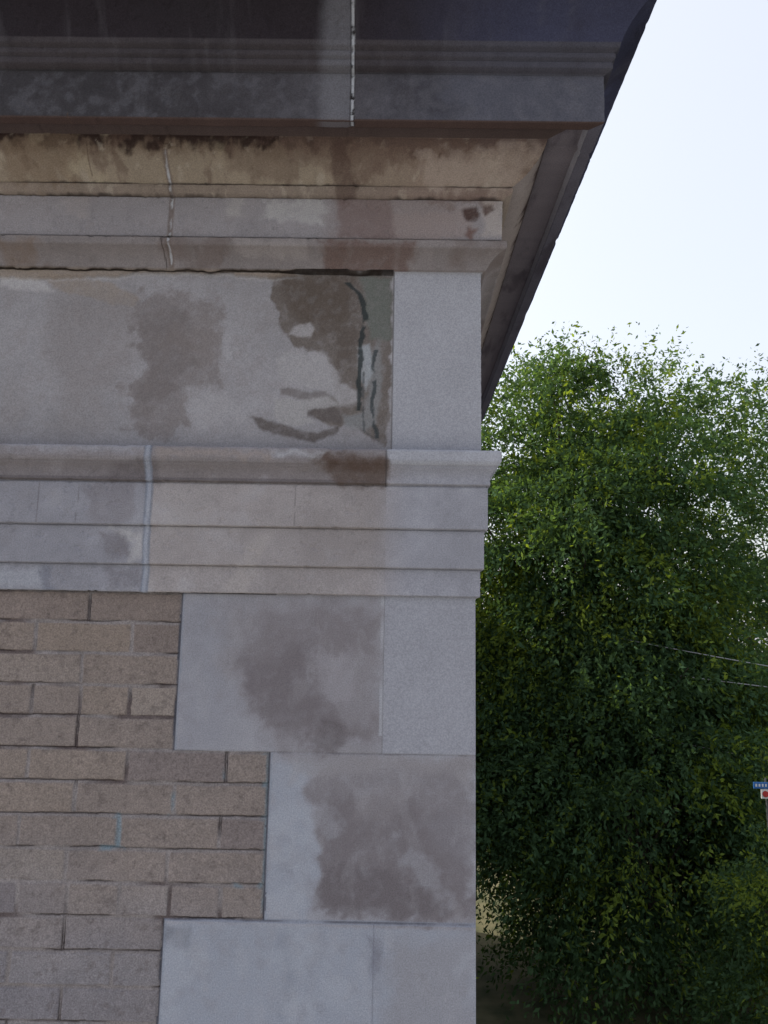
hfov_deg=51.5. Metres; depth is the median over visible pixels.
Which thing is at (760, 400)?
deciduous tree
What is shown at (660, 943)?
deciduous tree
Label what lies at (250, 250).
entablature front
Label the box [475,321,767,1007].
deciduous tree
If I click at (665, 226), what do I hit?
sky
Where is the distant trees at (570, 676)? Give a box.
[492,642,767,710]
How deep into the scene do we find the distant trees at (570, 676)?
41.63 m
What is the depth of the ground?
11.51 m
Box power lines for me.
[623,639,767,760]
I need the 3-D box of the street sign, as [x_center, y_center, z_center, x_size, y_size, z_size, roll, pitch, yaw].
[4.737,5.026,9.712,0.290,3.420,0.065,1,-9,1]
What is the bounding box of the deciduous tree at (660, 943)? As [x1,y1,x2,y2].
[475,632,767,1023]
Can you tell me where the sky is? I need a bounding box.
[475,0,767,651]
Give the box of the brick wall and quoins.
[0,589,475,1023]
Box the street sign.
[753,778,767,831]
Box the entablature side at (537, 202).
[475,0,656,598]
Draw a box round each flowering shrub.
[650,678,767,987]
[657,818,767,1023]
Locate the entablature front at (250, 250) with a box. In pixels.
[0,0,647,596]
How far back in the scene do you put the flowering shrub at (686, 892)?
11.96 m
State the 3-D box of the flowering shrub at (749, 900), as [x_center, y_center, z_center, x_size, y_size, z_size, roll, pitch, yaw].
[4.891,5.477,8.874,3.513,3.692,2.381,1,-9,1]
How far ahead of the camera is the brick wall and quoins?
1.74 m
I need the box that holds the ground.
[476,695,767,1023]
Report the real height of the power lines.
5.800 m
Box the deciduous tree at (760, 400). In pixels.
[615,343,767,867]
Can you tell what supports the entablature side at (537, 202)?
on the side wall

